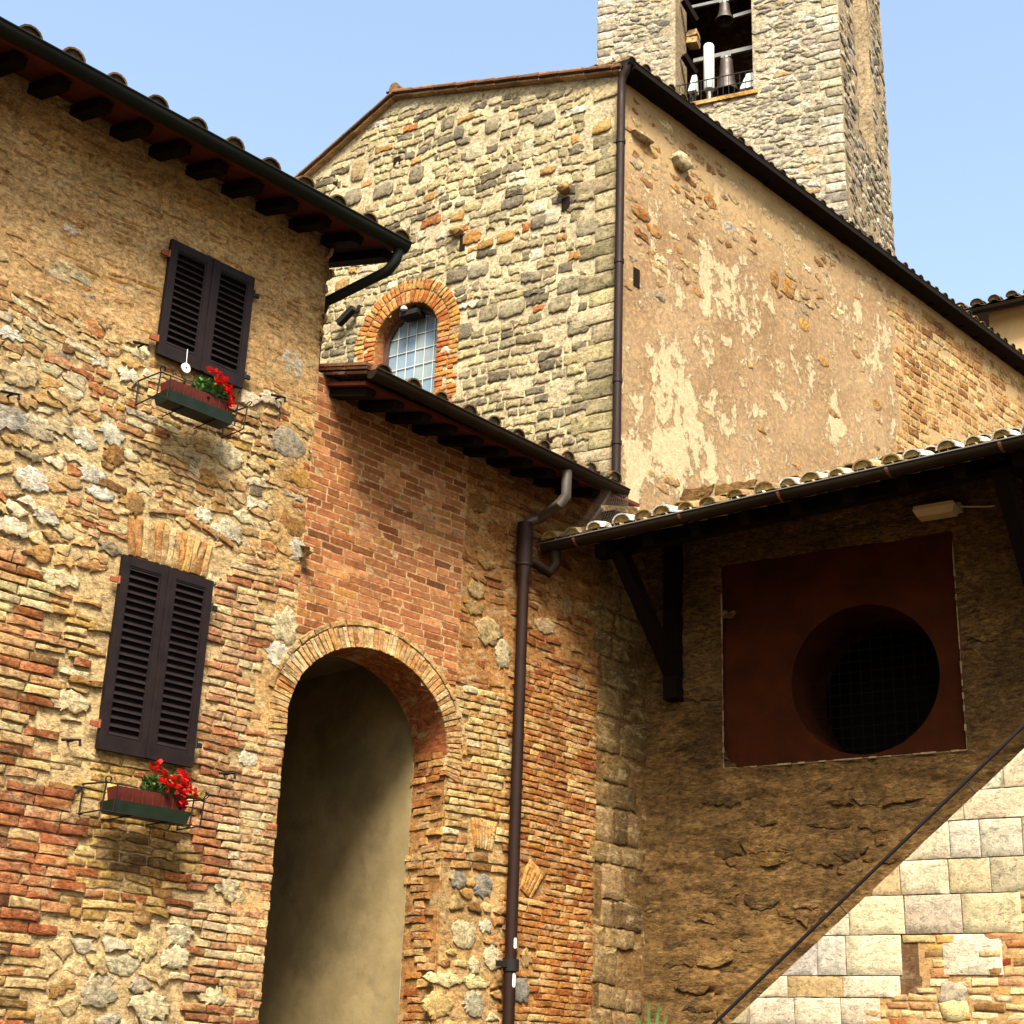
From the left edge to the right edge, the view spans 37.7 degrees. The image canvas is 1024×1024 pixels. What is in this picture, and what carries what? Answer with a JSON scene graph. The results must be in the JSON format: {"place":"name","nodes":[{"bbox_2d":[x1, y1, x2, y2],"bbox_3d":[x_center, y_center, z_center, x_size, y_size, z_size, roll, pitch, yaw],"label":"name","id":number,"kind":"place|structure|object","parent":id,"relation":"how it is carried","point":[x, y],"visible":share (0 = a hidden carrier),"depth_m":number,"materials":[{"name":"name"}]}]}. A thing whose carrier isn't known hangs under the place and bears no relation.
{"place":"outdoors","nodes":[
{"label":"outdoors","id":0,"kind":"place"},
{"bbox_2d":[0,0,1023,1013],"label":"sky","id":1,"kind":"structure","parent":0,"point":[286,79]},
{"bbox_2d":[956,290,1023,353],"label":"house","id":2,"kind":"structure","parent":0,"point":[1001,316],"depth_m":36.57,"materials":[{"name":"beige paint"}]},
{"label":"ground","id":3,"kind":"structure","parent":0,"visible":0},
{"bbox_2d":[0,16,412,1023],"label":"town house","id":4,"kind":"structure","parent":3,"relation":"on","point":[150,560],"depth_m":11.42,"materials":[{"name":"stone"}]},
{"bbox_2d":[75,759,209,829],"bbox_3d":[-2.635,2.000,10.773,0.380,0.436,0.932,-17,-28,41],"label":"window planter","id":5,"kind":"object","parent":4,"relation":"attached to","point":[165,801],"visible":1,"depth_m":10.72,"materials":[{"name":"ceramic"}]},
{"bbox_2d":[89,554,217,767],"bbox_3d":[-2.689,1.128,11.270,0.122,1.470,0.960,-17,-28,41],"label":"window","id":6,"kind":"structure","parent":4,"relation":"in","point":[153,679],"depth_m":11.23,"materials":[{"name":"brown paint"}]},
{"bbox_2d":[181,349,190,372],"bbox_3d":[-2.614,-1.215,12.034,0.022,0.212,0.084,-17,-28,41],"label":"hanging disc","id":7,"kind":"object","parent":4,"relation":"hanging from","point":[185,368],"visible":1,"depth_m":12.01,"materials":[{"name":"white plastic"}]},
{"bbox_2d":[131,365,251,438],"bbox_3d":[-2.518,-0.950,11.889,0.380,0.432,0.932,-17,-28,41],"label":"window planter","id":8,"kind":"object","parent":4,"relation":"attached to","point":[203,400],"visible":1,"depth_m":11.83,"materials":[{"name":"ceramic"}]},
{"bbox_2d":[149,238,259,388],"bbox_3d":[-2.537,-1.618,12.354,0.122,1.040,0.980,-17,-28,41],"label":"window","id":9,"kind":"structure","parent":4,"relation":"in","point":[206,304],"depth_m":12.32,"materials":[{"name":"brown paint"}]},
{"bbox_2d":[258,362,647,1023],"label":"gate house","id":10,"kind":"structure","parent":3,"relation":"on","point":[400,670],"depth_m":13.78,"materials":[{"name":"brick"}]},
{"bbox_2d":[496,469,571,1023],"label":"rainwater pipe","id":11,"kind":"object","parent":10,"relation":"attached to","point":[526,561],"visible":1,"depth_m":13.85,"materials":[{"name":"metal"}]},
{"bbox_2d":[552,489,633,539],"bbox_3d":[0.886,0.030,14.772,0.971,0.536,0.441,-11,-24,31],"label":"bird net","id":12,"kind":"object","parent":10,"relation":"attached to","point":[606,498],"visible":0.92,"depth_m":14.68,"materials":[{"name":"brown"}]},
{"bbox_2d":[637,1001,668,1023],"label":"potted yucca","id":13,"kind":"object","parent":3,"relation":"on","point":[657,1017],"visible":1,"depth_m":13.73,"materials":[{"name":"plant"}]},
{"bbox_2d":[294,56,1023,962],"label":"church","id":14,"kind":"structure","parent":3,"relation":"on","point":[778,324],"depth_m":23.30,"materials":[{"name":"stone"}]},
{"bbox_2d":[336,305,361,326],"bbox_3d":[-2.584,-3.125,23.859,0.371,0.344,0.250,-14,-26,37],"label":"security camera","id":15,"kind":"object","parent":14,"relation":"attached to","point":[349,312],"visible":1,"depth_m":23.76,"materials":[{"name":"metal"}]},
{"bbox_2d":[383,308,437,391],"bbox_3d":[-1.520,-2.089,23.127,1.200,2.316,0.070,-11,-24,31],"label":"arched window","id":16,"kind":"structure","parent":14,"relation":"in","point":[420,336],"depth_m":23.34,"materials":[{"name":"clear glass"}]},
{"bbox_2d":[399,305,424,322],"bbox_3d":[-1.570,-3.155,23.335,0.340,0.240,0.294,-11,-24,31],"label":"floodlight","id":17,"kind":"object","parent":14,"relation":"attached to","point":[413,314],"visible":1,"depth_m":23.28,"materials":[{"name":"metal"}]},
{"bbox_2d":[611,63,630,483],"bbox_3d":[1.530,-3.013,20.977,0.239,7.805,0.154,-11,-24,31],"label":"corner downpipe","id":18,"kind":"object","parent":14,"relation":"attached to","point":[617,382],"visible":0.96,"depth_m":21.09,"materials":[{"name":"brown metal"}]},
{"bbox_2d":[596,0,895,255],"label":"bell tower","id":19,"kind":"structure","parent":14,"relation":"on","point":[808,111],"depth_m":33.60,"materials":[{"name":"stone"}]},
{"bbox_2d":[688,75,698,101],"bbox_3d":[4.148,-9.561,34.271,0.192,0.988,0.220,-6,-22,21],"label":"projector","id":20,"kind":"object","parent":19,"relation":"on","point":[694,78],"visible":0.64,"depth_m":34.27,"materials":[{"name":"white plastic"}]},
{"bbox_2d":[703,42,714,98],"bbox_3d":[4.521,-9.948,34.366,0.300,1.827,0.250,-6,-22,21],"label":"antenna tube","id":21,"kind":"object","parent":19,"relation":"on","point":[708,54],"visible":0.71,"depth_m":34.36,"materials":[{"name":"white plastic"}]},
{"bbox_2d":[715,0,733,26],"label":"bell","id":22,"kind":"object","parent":19,"relation":"hanging from","point":[724,18],"visible":1,"depth_m":35.24,"materials":[{"name":"grey metal"}]},
{"bbox_2d":[715,51,738,96],"bbox_3d":[4.963,-10.143,34.656,0.551,1.146,0.551,-6,-22,21],"label":"bell","id":23,"kind":"object","parent":19,"relation":"hanging from","point":[726,64],"visible":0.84,"depth_m":34.55,"materials":[{"name":"grey metal"}]},
{"bbox_2d":[740,72,752,91],"bbox_3d":[5.329,-9.566,33.756,0.360,0.719,0.220,-6,-22,21],"label":"projector","id":24,"kind":"object","parent":19,"relation":"on","point":[749,76],"visible":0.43,"depth_m":33.72,"materials":[{"name":"white plastic"}]},
{"bbox_2d":[539,424,1023,1023],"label":"porch building","id":25,"kind":"structure","parent":3,"relation":"on","point":[835,684],"depth_m":14.46,"materials":[{"name":"brown stone"}]},
{"bbox_2d":[913,500,994,521],"bbox_3d":[4.195,-0.032,14.225,0.702,0.150,0.320,-11,-24,31],"label":"bulkhead light","id":26,"kind":"object","parent":25,"relation":"attached to","point":[937,510],"visible":1,"depth_m":14.19,"materials":[{"name":"beige plastic"}]},
{"bbox_2d":[730,749,1023,1023],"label":"stair wall","id":27,"kind":"structure","parent":3,"relation":"on","point":[930,930],"depth_m":10.80,"materials":[{"name":"stone"}]},
{"bbox_2d":[712,723,1023,1023],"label":"handrail","id":28,"kind":"object","parent":27,"relation":"on","point":[873,870],"visible":1,"depth_m":11.20,"materials":[{"name":"metal"}]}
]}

